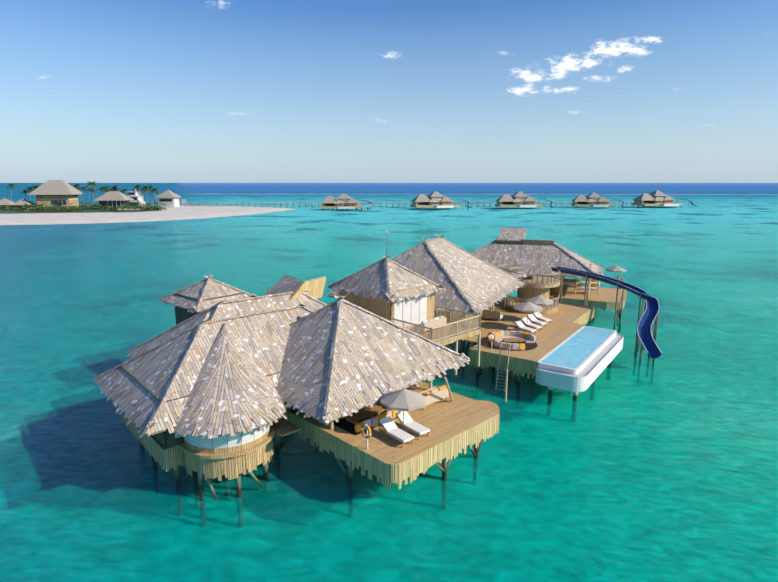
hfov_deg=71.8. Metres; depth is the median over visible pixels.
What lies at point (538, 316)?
lounger
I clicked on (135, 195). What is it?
island tower
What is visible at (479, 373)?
pool deck stilts
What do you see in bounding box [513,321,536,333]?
lounger
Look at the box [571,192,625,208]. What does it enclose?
villa
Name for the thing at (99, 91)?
sky
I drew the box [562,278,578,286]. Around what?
daybed
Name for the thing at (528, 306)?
umbrella
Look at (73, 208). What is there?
island shrubs
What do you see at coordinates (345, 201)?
villa
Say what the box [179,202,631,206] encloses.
jetty walkway
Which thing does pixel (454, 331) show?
balcony
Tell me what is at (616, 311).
support posts
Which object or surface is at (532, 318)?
lounger
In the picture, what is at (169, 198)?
island jetty pavilion
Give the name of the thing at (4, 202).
island huts
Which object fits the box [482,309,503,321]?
green daybed
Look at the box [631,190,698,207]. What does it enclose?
villa
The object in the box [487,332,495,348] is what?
life ring
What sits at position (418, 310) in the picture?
upper bedroom walls
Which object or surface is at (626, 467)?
ocean water
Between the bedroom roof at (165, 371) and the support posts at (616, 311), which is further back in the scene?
the support posts at (616, 311)
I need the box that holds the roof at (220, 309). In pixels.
[126,288,326,357]
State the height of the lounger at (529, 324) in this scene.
0.861 m
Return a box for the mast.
[386,230,387,266]
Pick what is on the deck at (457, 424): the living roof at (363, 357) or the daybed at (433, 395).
the daybed at (433, 395)
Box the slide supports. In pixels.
[556,269,658,365]
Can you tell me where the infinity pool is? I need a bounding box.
[535,326,623,400]
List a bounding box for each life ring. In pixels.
[360,424,370,449]
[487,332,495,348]
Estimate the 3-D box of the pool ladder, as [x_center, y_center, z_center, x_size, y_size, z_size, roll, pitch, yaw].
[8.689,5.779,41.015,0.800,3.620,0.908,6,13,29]
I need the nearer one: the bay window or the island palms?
the bay window
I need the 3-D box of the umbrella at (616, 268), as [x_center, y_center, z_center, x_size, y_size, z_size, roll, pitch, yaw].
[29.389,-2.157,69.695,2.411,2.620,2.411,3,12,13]
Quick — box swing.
[574,272,600,295]
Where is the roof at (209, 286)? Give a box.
[159,275,257,312]
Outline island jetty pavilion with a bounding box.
[155,190,180,206]
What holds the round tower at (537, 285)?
on the wooden pool deck at (568, 320)
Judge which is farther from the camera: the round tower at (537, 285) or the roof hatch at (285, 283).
the round tower at (537, 285)
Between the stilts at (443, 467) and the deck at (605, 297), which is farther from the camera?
the deck at (605, 297)
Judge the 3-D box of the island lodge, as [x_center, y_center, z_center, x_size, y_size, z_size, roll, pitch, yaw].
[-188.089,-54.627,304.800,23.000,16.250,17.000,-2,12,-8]
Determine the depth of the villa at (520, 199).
325.44 m
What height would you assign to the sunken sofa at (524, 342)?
0.572 m
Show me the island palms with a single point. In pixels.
(136, 187)
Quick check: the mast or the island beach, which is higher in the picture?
the island beach
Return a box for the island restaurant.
[93,191,133,208]
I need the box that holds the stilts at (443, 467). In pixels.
[333,439,483,487]
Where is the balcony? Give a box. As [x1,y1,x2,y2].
[390,305,480,374]
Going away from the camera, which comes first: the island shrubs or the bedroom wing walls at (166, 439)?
the bedroom wing walls at (166, 439)
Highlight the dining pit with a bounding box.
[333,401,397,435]
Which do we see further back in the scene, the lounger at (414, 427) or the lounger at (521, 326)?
the lounger at (521, 326)
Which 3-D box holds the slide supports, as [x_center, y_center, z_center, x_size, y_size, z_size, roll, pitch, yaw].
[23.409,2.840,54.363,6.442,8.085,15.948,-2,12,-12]
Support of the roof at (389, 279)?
on the upper bedroom walls at (418, 310)
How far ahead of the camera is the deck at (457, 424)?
28.36 m
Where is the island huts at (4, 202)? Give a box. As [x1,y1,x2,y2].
[0,198,140,212]
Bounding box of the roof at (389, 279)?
[327,255,446,302]
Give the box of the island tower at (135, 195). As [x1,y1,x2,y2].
[128,183,145,207]
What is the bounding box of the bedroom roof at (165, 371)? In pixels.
[92,302,313,437]
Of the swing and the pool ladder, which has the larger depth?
the swing
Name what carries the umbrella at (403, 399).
on the deck at (457, 424)
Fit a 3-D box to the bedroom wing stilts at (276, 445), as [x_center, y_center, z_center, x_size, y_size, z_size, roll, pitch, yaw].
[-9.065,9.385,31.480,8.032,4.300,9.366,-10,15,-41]
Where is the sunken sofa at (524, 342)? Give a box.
[488,331,537,350]
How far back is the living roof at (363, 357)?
30.73 m
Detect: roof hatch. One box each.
[263,274,325,301]
[495,228,553,244]
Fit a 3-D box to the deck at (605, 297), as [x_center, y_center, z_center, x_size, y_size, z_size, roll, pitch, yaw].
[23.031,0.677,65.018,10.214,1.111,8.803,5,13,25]
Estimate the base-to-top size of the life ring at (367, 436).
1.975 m
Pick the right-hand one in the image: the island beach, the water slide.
the water slide
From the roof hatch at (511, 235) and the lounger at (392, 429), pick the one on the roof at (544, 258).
the roof hatch at (511, 235)
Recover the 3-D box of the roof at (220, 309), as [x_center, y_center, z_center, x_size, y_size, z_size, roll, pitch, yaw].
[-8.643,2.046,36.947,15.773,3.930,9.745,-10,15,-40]
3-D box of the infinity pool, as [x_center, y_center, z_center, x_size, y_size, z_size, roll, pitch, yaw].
[15.748,6.745,43.864,3.636,4.580,13.442,8,14,34]
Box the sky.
[0,0,777,182]
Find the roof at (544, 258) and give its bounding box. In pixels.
[471,239,602,278]
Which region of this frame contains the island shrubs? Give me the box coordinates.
[0,200,168,211]
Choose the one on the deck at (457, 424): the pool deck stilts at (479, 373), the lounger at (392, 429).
the lounger at (392, 429)
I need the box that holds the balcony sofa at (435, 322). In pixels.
[415,316,446,330]
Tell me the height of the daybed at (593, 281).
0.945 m
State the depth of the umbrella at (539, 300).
50.46 m
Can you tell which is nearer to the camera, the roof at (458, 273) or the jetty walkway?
the roof at (458, 273)
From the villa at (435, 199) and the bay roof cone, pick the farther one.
the villa at (435, 199)
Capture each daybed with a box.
[419,385,448,409]
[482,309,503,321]
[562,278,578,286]
[581,278,599,285]
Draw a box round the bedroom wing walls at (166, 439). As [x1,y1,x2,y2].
[120,365,292,447]
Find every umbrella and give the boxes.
[380,386,426,431]
[514,300,542,327]
[526,295,553,305]
[606,264,626,278]
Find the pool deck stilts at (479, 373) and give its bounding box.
[445,324,585,387]
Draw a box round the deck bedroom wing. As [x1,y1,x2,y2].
[121,411,300,480]
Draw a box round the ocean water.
[0,183,777,581]
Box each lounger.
[378,416,414,447]
[395,411,429,439]
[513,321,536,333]
[521,317,541,330]
[528,314,546,326]
[533,312,551,323]
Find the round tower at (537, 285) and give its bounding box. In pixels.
[497,264,559,313]
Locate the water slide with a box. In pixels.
[551,266,661,358]
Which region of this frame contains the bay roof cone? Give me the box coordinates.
[173,323,286,438]
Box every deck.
[286,381,499,488]
[458,297,594,378]
[549,285,626,310]
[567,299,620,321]
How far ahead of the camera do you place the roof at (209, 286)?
43.12 m
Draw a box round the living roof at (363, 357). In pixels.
[276,295,469,424]
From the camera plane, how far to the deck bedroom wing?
26.92 m
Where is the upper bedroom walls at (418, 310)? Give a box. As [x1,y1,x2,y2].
[339,283,434,327]
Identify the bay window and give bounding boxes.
[184,424,270,453]
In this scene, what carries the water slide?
on the slide supports
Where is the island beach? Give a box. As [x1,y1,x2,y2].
[0,204,294,224]
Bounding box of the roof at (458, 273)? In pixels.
[328,234,524,313]
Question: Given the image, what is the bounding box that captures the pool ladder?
[495,342,510,391]
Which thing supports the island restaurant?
on the island beach
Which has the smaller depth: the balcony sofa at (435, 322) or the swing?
the balcony sofa at (435, 322)
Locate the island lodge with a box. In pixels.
[28,180,83,208]
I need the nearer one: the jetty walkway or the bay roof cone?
the bay roof cone
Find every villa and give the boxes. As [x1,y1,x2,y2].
[320,193,371,210]
[410,191,471,209]
[495,191,554,208]
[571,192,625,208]
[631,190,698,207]
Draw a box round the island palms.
[7,181,159,206]
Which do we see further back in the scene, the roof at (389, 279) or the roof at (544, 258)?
the roof at (544, 258)
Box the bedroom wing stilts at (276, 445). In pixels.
[139,433,291,500]

